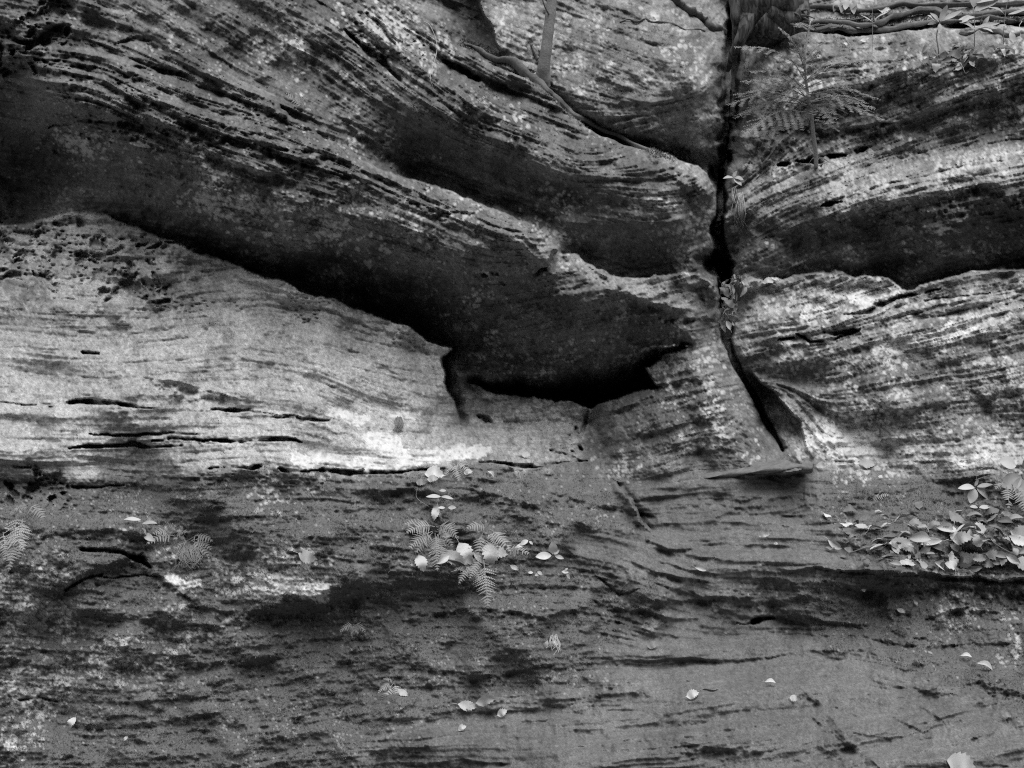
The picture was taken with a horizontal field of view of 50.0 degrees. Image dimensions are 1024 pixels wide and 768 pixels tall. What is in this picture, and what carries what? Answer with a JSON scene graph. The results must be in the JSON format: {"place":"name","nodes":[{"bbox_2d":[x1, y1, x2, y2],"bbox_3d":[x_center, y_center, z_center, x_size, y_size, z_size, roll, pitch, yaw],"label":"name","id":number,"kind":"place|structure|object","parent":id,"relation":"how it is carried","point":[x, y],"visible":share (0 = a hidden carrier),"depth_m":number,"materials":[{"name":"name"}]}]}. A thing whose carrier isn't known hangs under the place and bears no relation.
{"place":"outdoors","nodes":[
{"label":"outdoors","id":0,"kind":"place"},
{"bbox_2d":[0,0,789,479],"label":"overhanging cliff","id":1,"kind":"structure","parent":0,"point":[170,144],"depth_m":5.64,"materials":[{"name":"stone"}]},
{"bbox_2d":[286,92,310,110],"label":"fern","id":2,"kind":"object","parent":1,"relation":"on","point":[298,100],"visible":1,"depth_m":5.50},
{"bbox_2d":[530,43,538,62],"bbox_3d":[0.144,-1.999,6.664,0.024,0.152,0.108,0,0,-37],"label":"surface root","id":3,"kind":"object","parent":1,"relation":"on","point":[535,53],"visible":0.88,"depth_m":6.66,"materials":[{"name":"grey plant"}]},
{"bbox_2d":[536,0,556,87],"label":"young tree","id":4,"kind":"object","parent":1,"relation":"on","point":[543,71],"visible":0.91,"depth_m":6.39,"materials":[{"name":"grey plant"}]},
{"bbox_2d":[463,42,651,149],"bbox_3d":[0.298,-1.703,6.511,1.348,0.860,0.442,0,0,17],"label":"surface root","id":5,"kind":"object","parent":1,"relation":"on","point":[518,66],"visible":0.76,"depth_m":6.54,"materials":[{"name":"grey plant"}]},
{"bbox_2d":[620,18,705,31],"bbox_3d":[1.062,-2.351,7.168,0.918,0.164,0.179,0,0,-45],"label":"surface root","id":6,"kind":"object","parent":1,"relation":"on","point":[648,20],"visible":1,"depth_m":6.92,"materials":[{"name":"grey plant"}]},
{"bbox_2d":[671,0,726,35],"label":"surface root","id":7,"kind":"object","parent":1,"relation":"on","point":[708,24],"visible":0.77,"depth_m":7.68,"materials":[{"name":"grey plant"}]},
{"bbox_2d":[457,12,1023,161],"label":"hanging moss","id":8,"kind":"object","parent":1,"relation":"hanging from","point":[744,77],"visible":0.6,"depth_m":6.80,"materials":[{"name":"plant"}]},
{"bbox_2d":[0,457,1023,767],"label":"rock bank","id":9,"kind":"object","parent":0,"point":[628,703],"visible":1,"depth_m":4.33,"materials":[{"name":"stone"}]},
{"bbox_2d":[0,504,45,569],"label":"fern","id":10,"kind":"object","parent":9,"relation":"on","point":[14,538],"visible":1,"depth_m":4.36,"materials":[{"name":"plant"}]},
{"bbox_2d":[67,717,75,727],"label":"dead leaf","id":11,"kind":"object","parent":9,"relation":"on","point":[71,722],"visible":1,"depth_m":4.21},
{"bbox_2d":[124,517,156,540],"bbox_3d":[-1.505,0.591,4.461,0.114,0.104,0.085,0,0,-41],"label":"seedling","id":12,"kind":"object","parent":9,"relation":"on","point":[148,536],"visible":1,"depth_m":4.46,"materials":[{"name":"white plant"}]},
{"bbox_2d":[148,522,186,542],"bbox_3d":[-1.406,0.604,4.490,0.161,0.091,0.075,0,0,-10],"label":"fern","id":13,"kind":"object","parent":9,"relation":"on","point":[169,533],"visible":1,"depth_m":4.50,"materials":[{"name":"plant"}]},
{"bbox_2d":[174,543,204,570],"bbox_3d":[-1.302,0.703,4.465,0.122,0.100,0.123,0,0,0],"label":"root mat","id":14,"kind":"object","parent":9,"relation":"on","point":[187,549],"visible":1,"depth_m":4.43,"materials":[{"name":"grey plant"}]},
{"bbox_2d":[175,533,212,558],"bbox_3d":[-1.301,0.660,4.496,0.172,0.114,0.065,0,0,0],"label":"fern","id":15,"kind":"object","parent":9,"relation":"on","point":[201,542],"visible":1,"depth_m":4.49,"materials":[{"name":"plant"}]},
{"bbox_2d":[0,210,580,477],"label":"rock slab","id":16,"kind":"object","parent":9,"relation":"on","point":[145,349],"visible":0.99,"depth_m":5.00,"materials":[{"name":"stone"}]},
{"bbox_2d":[393,416,403,431],"bbox_3d":[-0.498,0.177,4.846,0.046,0.069,0.117,0,0,0],"label":"root mat","id":17,"kind":"object","parent":16,"relation":"attached to","point":[399,421],"visible":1,"depth_m":4.83,"materials":[{"name":"grey plant"}]},
{"bbox_2d":[293,549,316,563],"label":"dead leaf","id":18,"kind":"object","parent":9,"relation":"on","point":[306,556],"visible":1,"depth_m":4.20,"materials":[{"name":"plant"}]},
{"bbox_2d":[340,617,364,633],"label":"fern","id":19,"kind":"object","parent":9,"relation":"on","point":[348,626],"visible":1,"depth_m":4.30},
{"bbox_2d":[378,678,398,700],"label":"fern","id":20,"kind":"object","parent":9,"relation":"on","point":[391,690],"visible":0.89,"depth_m":4.16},
{"bbox_2d":[415,550,427,571],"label":"dead leaf","id":21,"kind":"object","parent":9,"relation":"on","point":[421,562],"visible":1,"depth_m":4.28,"materials":[{"name":"plant"}]},
{"bbox_2d":[405,519,458,569],"bbox_3d":[-0.319,0.638,4.376,0.221,0.202,0.127,0,0,0],"label":"fern","id":22,"kind":"object","parent":9,"relation":"on","point":[439,544],"visible":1,"depth_m":4.37,"materials":[{"name":"plant"}]},
{"bbox_2d":[421,465,444,477],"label":"dead leaf","id":23,"kind":"object","parent":9,"relation":"on","point":[435,471],"visible":1,"depth_m":4.58,"materials":[{"name":"plant"}]},
{"bbox_2d":[431,503,439,519],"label":"dead leaf","id":24,"kind":"object","parent":9,"relation":"on","point":[434,513],"visible":1,"depth_m":4.44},
{"bbox_2d":[426,494,452,501],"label":"seedling","id":25,"kind":"object","parent":9,"relation":"on","point":[446,497],"visible":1,"depth_m":4.45,"materials":[{"name":"white plant"}]},
{"bbox_2d":[433,554,448,565],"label":"dead leaf","id":26,"kind":"object","parent":9,"relation":"on","point":[443,558],"visible":1,"depth_m":4.34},
{"bbox_2d":[432,548,464,565],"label":"dead leaf","id":27,"kind":"object","parent":9,"relation":"on","point":[452,554],"visible":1,"depth_m":4.38,"materials":[{"name":"plant"}]},
{"bbox_2d":[442,460,469,480],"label":"fern","id":28,"kind":"object","parent":9,"relation":"on","point":[456,468],"visible":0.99,"depth_m":4.66,"materials":[{"name":"plant"}]},
{"bbox_2d":[452,700,475,710],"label":"dead leaf","id":29,"kind":"object","parent":9,"relation":"on","point":[465,705],"visible":1,"depth_m":4.02,"materials":[{"name":"plant"}]},
{"bbox_2d":[455,536,473,558],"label":"dead leaf","id":30,"kind":"object","parent":9,"relation":"on","point":[463,550],"visible":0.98,"depth_m":4.41,"materials":[{"name":"plant"}]},
{"bbox_2d":[451,558,482,573],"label":"dead leaf","id":31,"kind":"object","parent":9,"relation":"on","point":[471,565],"visible":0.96,"depth_m":4.40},
{"bbox_2d":[454,564,481,584],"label":"fern","id":32,"kind":"object","parent":9,"relation":"on","point":[465,573],"visible":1,"depth_m":4.37,"materials":[{"name":"plant"}]},
{"bbox_2d":[464,555,474,564],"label":"dead leaf","id":33,"kind":"object","parent":9,"relation":"on","point":[469,560],"visible":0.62,"depth_m":4.40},
{"bbox_2d":[468,547,488,564],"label":"dead leaf","id":34,"kind":"object","parent":9,"relation":"on","point":[481,557],"visible":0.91,"depth_m":4.40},
{"bbox_2d":[469,560,497,605],"bbox_3d":[-0.113,0.783,4.333,0.137,0.168,0.103,0,0,39],"label":"fern","id":35,"kind":"object","parent":9,"relation":"on","point":[485,579],"visible":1,"depth_m":4.32,"materials":[{"name":"plant"}]},
{"bbox_2d":[472,696,494,706],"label":"dead leaf","id":36,"kind":"object","parent":9,"relation":"on","point":[483,701],"visible":1,"depth_m":3.98,"materials":[{"name":"plant"}]},
{"bbox_2d":[467,509,510,559],"bbox_3d":[-0.097,0.597,4.383,0.184,0.208,0.108,0,0,-11],"label":"fern","id":37,"kind":"object","parent":9,"relation":"on","point":[492,539],"visible":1,"depth_m":4.38,"materials":[{"name":"plant"}]},
{"bbox_2d":[482,535,498,564],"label":"dead leaf","id":38,"kind":"object","parent":9,"relation":"on","point":[490,554],"visible":0.96,"depth_m":4.40,"materials":[{"name":"plant"}]},
{"bbox_2d":[495,545,507,557],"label":"dead leaf","id":39,"kind":"object","parent":9,"relation":"on","point":[501,552],"visible":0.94,"depth_m":4.43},
{"bbox_2d":[497,708,506,716],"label":"dead leaf","id":40,"kind":"object","parent":9,"relation":"on","point":[501,712],"visible":1,"depth_m":3.95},
{"bbox_2d":[507,545,528,555],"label":"fern","id":41,"kind":"object","parent":9,"relation":"on","point":[514,549],"visible":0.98,"depth_m":4.41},
{"bbox_2d":[536,541,563,559],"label":"oak seedling","id":42,"kind":"object","parent":9,"relation":"on","point":[553,548],"visible":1,"depth_m":4.40,"materials":[{"name":"white plant"}]},
{"bbox_2d":[546,634,560,654],"bbox_3d":[0.160,0.980,4.128,0.047,0.055,0.133,0,0,12],"label":"root mat","id":43,"kind":"object","parent":9,"relation":"on","point":[554,637],"visible":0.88,"depth_m":4.14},
{"bbox_2d":[646,641,657,648],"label":"dead leaf","id":44,"kind":"object","parent":9,"relation":"on","point":[652,644],"visible":1,"depth_m":4.24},
{"bbox_2d":[686,689,698,698],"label":"dead leaf","id":45,"kind":"object","parent":9,"relation":"on","point":[692,694],"visible":1,"depth_m":3.83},
{"bbox_2d":[700,459,812,478],"bbox_3d":[1.072,0.384,4.884,0.528,0.118,0.312,0,0,0],"label":"stone tongue","id":46,"kind":"object","parent":9,"relation":"on","point":[781,465],"visible":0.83,"depth_m":4.81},
{"bbox_2d":[825,537,841,549],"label":"dead leaf","id":47,"kind":"object","parent":9,"relation":"on","point":[835,544],"visible":1,"depth_m":4.52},
{"bbox_2d":[843,504,860,511],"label":"dead leaf","id":48,"kind":"object","parent":9,"relation":"on","point":[849,507],"visible":1,"depth_m":4.74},
{"bbox_2d":[847,481,869,499],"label":"fern","id":49,"kind":"object","parent":9,"relation":"on","point":[856,491],"visible":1,"depth_m":4.76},
{"bbox_2d":[857,459,875,467],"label":"dead leaf","id":50,"kind":"object","parent":9,"relation":"on","point":[866,463],"visible":1,"depth_m":5.15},
{"bbox_2d":[865,484,887,500],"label":"fern","id":51,"kind":"object","parent":9,"relation":"on","point":[878,497],"visible":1,"depth_m":4.77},
{"bbox_2d":[865,538,888,542],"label":"dead leaf","id":52,"kind":"object","parent":9,"relation":"on","point":[880,539],"visible":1,"depth_m":4.46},
{"bbox_2d":[881,534,897,538],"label":"dead leaf","id":53,"kind":"object","parent":52,"relation":"on","point":[889,536],"visible":1,"depth_m":4.46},
{"bbox_2d":[891,542,899,555],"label":"dead leaf","id":54,"kind":"object","parent":9,"relation":"on","point":[895,545],"visible":1,"depth_m":4.43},
{"bbox_2d":[882,537,911,548],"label":"dead leaf","id":55,"kind":"object","parent":9,"relation":"on","point":[905,542],"visible":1,"depth_m":4.44,"materials":[{"name":"plant"}]},
{"bbox_2d":[893,559,914,565],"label":"dead leaf","id":56,"kind":"object","parent":9,"relation":"on","point":[906,562],"visible":1,"depth_m":4.37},
{"bbox_2d":[904,518,922,525],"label":"dead leaf","id":57,"kind":"object","parent":9,"relation":"on","point":[913,521],"visible":1,"depth_m":4.58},
{"bbox_2d":[908,531,938,541],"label":"dead leaf","id":58,"kind":"object","parent":9,"relation":"on","point":[921,536],"visible":1,"depth_m":4.46,"materials":[{"name":"plant"}]},
{"bbox_2d":[916,558,930,568],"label":"dead leaf","id":59,"kind":"object","parent":9,"relation":"on","point":[923,564],"visible":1,"depth_m":4.40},
{"bbox_2d":[919,545,934,553],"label":"dead leaf","id":60,"kind":"object","parent":9,"relation":"on","point":[925,549],"visible":0.98,"depth_m":4.51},
{"bbox_2d":[923,520,939,528],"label":"dead leaf","id":61,"kind":"object","parent":9,"relation":"on","point":[932,524],"visible":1,"depth_m":4.63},
{"bbox_2d":[921,537,948,544],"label":"dead leaf","id":62,"kind":"object","parent":9,"relation":"on","point":[933,540],"visible":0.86,"depth_m":4.54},
{"bbox_2d":[928,543,945,552],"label":"dead leaf","id":63,"kind":"object","parent":9,"relation":"on","point":[939,546],"visible":1,"depth_m":4.53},
{"bbox_2d":[936,523,952,531],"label":"dead leaf","id":64,"kind":"object","parent":9,"relation":"on","point":[946,527],"visible":0.9,"depth_m":4.61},
{"bbox_2d":[943,560,956,573],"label":"dead leaf","id":65,"kind":"object","parent":9,"relation":"on","point":[950,564],"visible":1,"depth_m":4.54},
{"bbox_2d":[944,553,958,563],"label":"dead leaf","id":66,"kind":"object","parent":9,"relation":"on","point":[951,557],"visible":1,"depth_m":4.57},
{"bbox_2d":[949,521,957,539],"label":"dead leaf","id":67,"kind":"object","parent":9,"relation":"on","point":[952,535],"visible":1,"depth_m":4.61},
{"bbox_2d":[950,543,958,551],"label":"dead leaf","id":68,"kind":"object","parent":9,"relation":"on","point":[954,546],"visible":1,"depth_m":4.60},
{"bbox_2d":[949,510,963,523],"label":"dead leaf","id":69,"kind":"object","parent":9,"relation":"on","point":[955,516],"visible":1,"depth_m":4.69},
{"bbox_2d":[940,751,975,767],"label":"dead leaf","id":70,"kind":"object","parent":9,"relation":"on","point":[958,760],"visible":1,"depth_m":3.35,"materials":[{"name":"plant"}]},
{"bbox_2d":[947,531,971,544],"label":"dead leaf","id":71,"kind":"object","parent":9,"relation":"on","point":[961,537],"visible":1,"depth_m":4.56,"materials":[{"name":"plant"}]},
{"bbox_2d":[949,523,976,532],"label":"dead leaf","id":72,"kind":"object","parent":9,"relation":"on","point":[965,525],"visible":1,"depth_m":4.59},
{"bbox_2d":[957,556,973,568],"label":"dead leaf","id":73,"kind":"object","parent":9,"relation":"on","point":[961,563],"visible":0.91,"depth_m":4.58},
{"bbox_2d":[958,552,978,563],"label":"dead leaf","id":74,"kind":"object","parent":9,"relation":"on","point":[968,558],"visible":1,"depth_m":4.57,"materials":[{"name":"plant"}]},
{"bbox_2d":[969,566,981,571],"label":"dead leaf","id":75,"kind":"object","parent":9,"relation":"on","point":[974,568],"visible":1,"depth_m":4.57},
{"bbox_2d":[972,535,982,548],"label":"dead leaf","id":76,"kind":"object","parent":9,"relation":"on","point":[977,542],"visible":1,"depth_m":4.53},
{"bbox_2d":[975,522,986,536],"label":"dead leaf","id":77,"kind":"object","parent":9,"relation":"on","point":[981,526],"visible":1,"depth_m":4.60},
{"bbox_2d":[954,458,1010,503],"bbox_3d":[2.059,0.413,4.824,0.258,0.219,0.100,0,0,0],"label":"seedling","id":78,"kind":"object","parent":9,"relation":"on","point":[972,495],"visible":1,"depth_m":4.80,"materials":[{"name":"grey plant"}]},
{"bbox_2d":[973,554,992,561],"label":"dead leaf","id":79,"kind":"object","parent":9,"relation":"on","point":[979,557],"visible":1,"depth_m":4.55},
{"bbox_2d":[974,661,992,670],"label":"dead leaf","id":80,"kind":"object","parent":9,"relation":"on","point":[987,664],"visible":1,"depth_m":4.06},
{"bbox_2d":[983,559,994,567],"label":"dead leaf","id":81,"kind":"object","parent":9,"relation":"on","point":[988,563],"visible":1,"depth_m":4.55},
{"bbox_2d":[986,550,998,559],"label":"dead leaf","id":82,"kind":"object","parent":9,"relation":"on","point":[990,554],"visible":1,"depth_m":4.54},
{"bbox_2d":[984,506,1002,515],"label":"dead leaf","id":83,"kind":"object","parent":9,"relation":"on","point":[991,509],"visible":1,"depth_m":4.69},
{"bbox_2d":[996,551,1006,557],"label":"dead leaf","id":84,"kind":"object","parent":9,"relation":"on","point":[1001,554],"visible":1,"depth_m":4.53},
{"bbox_2d":[997,536,1012,549],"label":"dead leaf","id":85,"kind":"object","parent":9,"relation":"on","point":[1007,538],"visible":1,"depth_m":4.56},
{"bbox_2d":[983,520,1004,537],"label":"dead leaf","id":86,"kind":"object","parent":85,"relation":"on","point":[998,528],"visible":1,"depth_m":4.57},
{"bbox_2d":[997,516,1013,523],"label":"dead leaf","id":87,"kind":"object","parent":9,"relation":"on","point":[1005,519],"visible":1,"depth_m":4.64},
{"bbox_2d":[991,475,1023,510],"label":"fern","id":88,"kind":"object","parent":9,"relation":"on","point":[1018,494],"visible":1,"depth_m":4.70,"materials":[{"name":"plant"}]},
{"bbox_2d":[999,456,1023,507],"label":"broadleaf plant","id":89,"kind":"object","parent":9,"relation":"on","point":[1010,479],"visible":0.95,"depth_m":4.74,"materials":[{"name":"white plant"}]},
{"bbox_2d":[1006,554,1019,563],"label":"dead leaf","id":90,"kind":"object","parent":9,"relation":"on","point":[1011,557],"visible":1,"depth_m":4.51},
{"bbox_2d":[1003,533,1023,545],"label":"dead leaf","id":91,"kind":"object","parent":9,"relation":"on","point":[1016,539],"visible":1,"depth_m":4.58,"materials":[{"name":"plant"}]},
{"bbox_2d":[1011,525,1023,537],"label":"dead leaf","id":92,"kind":"object","parent":9,"relation":"on","point":[1019,530],"visible":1,"depth_m":4.61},
{"bbox_2d":[1015,556,1023,569],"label":"dead leaf","id":93,"kind":"object","parent":9,"relation":"on","point":[1021,563],"visible":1,"depth_m":4.51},
{"bbox_2d":[718,0,1023,464],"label":"cliff","id":94,"kind":"structure","parent":0,"point":[955,277],"depth_m":6.05,"materials":[{"name":"stone"}]},
{"bbox_2d":[723,171,742,185],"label":"seedling","id":95,"kind":"object","parent":94,"relation":"on","point":[737,179],"visible":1,"depth_m":6.54,"materials":[{"name":"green plant"}]},
{"bbox_2d":[731,192,747,227],"bbox_3d":[1.337,-1.023,6.417,0.066,0.216,0.143,0,0,-17],"label":"root mat","id":96,"kind":"object","parent":94,"relation":"attached to","point":[740,200],"visible":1,"depth_m":6.42,"materials":[{"name":"plant"}]},
{"bbox_2d":[726,0,815,71],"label":"dead tree","id":97,"kind":"object","parent":94,"relation":"on","point":[756,23],"visible":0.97,"depth_m":6.63,"materials":[{"name":"wood"}]},
{"bbox_2d":[728,21,883,167],"bbox_3d":[1.619,-1.589,5.897,0.909,0.669,0.662,0,0,-38],"label":"hemlock sapling","id":98,"kind":"object","parent":94,"relation":"on","point":[792,118],"visible":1,"depth_m":5.87,"materials":[{"name":"plant"}]},
{"bbox_2d":[808,17,864,27],"bbox_3d":[2.023,-2.271,6.941,0.410,0.090,0.081,0,0,11],"label":"surface root","id":99,"kind":"object","parent":94,"relation":"on","point":[820,25],"visible":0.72,"depth_m":6.93,"materials":[{"name":"grey plant"}]},
{"bbox_2d":[843,0,851,9],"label":"leafy shoot","id":100,"kind":"object","parent":94,"relation":"on","point":[846,4],"visible":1,"depth_m":6.99,"materials":[{"name":"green plant"}]},
{"bbox_2d":[850,0,856,13],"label":"leafy shoot","id":101,"kind":"object","parent":94,"relation":"on","point":[853,6],"visible":1,"depth_m":6.96,"materials":[{"name":"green plant"}]},
{"bbox_2d":[861,0,886,47],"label":"leafy shoot","id":102,"kind":"object","parent":94,"relation":"on","point":[872,20],"visible":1,"depth_m":6.52,"materials":[{"name":"grey plant"}]},
{"bbox_2d":[803,15,1023,33],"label":"surface root","id":103,"kind":"object","parent":94,"relation":"on","point":[886,29],"visible":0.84,"depth_m":6.86,"materials":[{"name":"grey plant"}]},
{"bbox_2d":[807,6,1023,27],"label":"surface root","id":104,"kind":"object","parent":94,"relation":"on","point":[916,11],"visible":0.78,"depth_m":6.89,"materials":[{"name":"grey plant"}]},
{"bbox_2d":[810,0,1023,12],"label":"surface root","id":105,"kind":"object","parent":94,"relation":"on","point":[941,5],"visible":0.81,"depth_m":7.00,"materials":[{"name":"grey plant"}]},
{"bbox_2d":[928,5,961,57],"bbox_3d":[2.514,-2.056,6.424,0.203,0.300,0.115,0,0,0],"label":"sapling shoot","id":106,"kind":"object","parent":94,"relation":"on","point":[943,16],"visible":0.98,"depth_m":6.40,"materials":[{"name":"grey plant"}]},
{"bbox_2d":[947,49,960,58],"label":"dead leaf","id":107,"kind":"object","parent":94,"relation":"on","point":[955,53],"visible":1,"depth_m":6.45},
{"bbox_2d":[959,0,998,46],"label":"leafy shoot","id":108,"kind":"object","parent":94,"relation":"on","point":[982,4],"visible":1,"depth_m":6.40,"materials":[{"name":"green plant"}]},
{"bbox_2d":[959,27,1023,37],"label":"surface root","id":109,"kind":"object","parent":94,"relation":"on","point":[995,31],"visible":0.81,"depth_m":6.64,"materials":[{"name":"grey plant"}]},
{"bbox_2d":[989,0,1023,44],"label":"leafy shoot","id":110,"kind":"object","parent":94,"relation":"on","point":[1012,36],"visible":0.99,"depth_m":6.39,"materials":[{"name":"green plant"}]},
{"label":"dead leaf","id":111,"kind":"object","parent":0,"visible":0},
{"bbox_2d":[902,544,913,553],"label":"dead leaf","id":112,"kind":"object","parent":111,"relation":"on","point":[910,548],"visible":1,"depth_m":4.44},
{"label":"ground","id":113,"kind":"structure","parent":0,"visible":0},
{"bbox_2d":[0,0,1023,767],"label":"moss","id":114,"kind":"object","parent":113,"relation":"on","point":[598,598],"visible":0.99,"depth_m":4.35,"materials":[{"name":"plant"}]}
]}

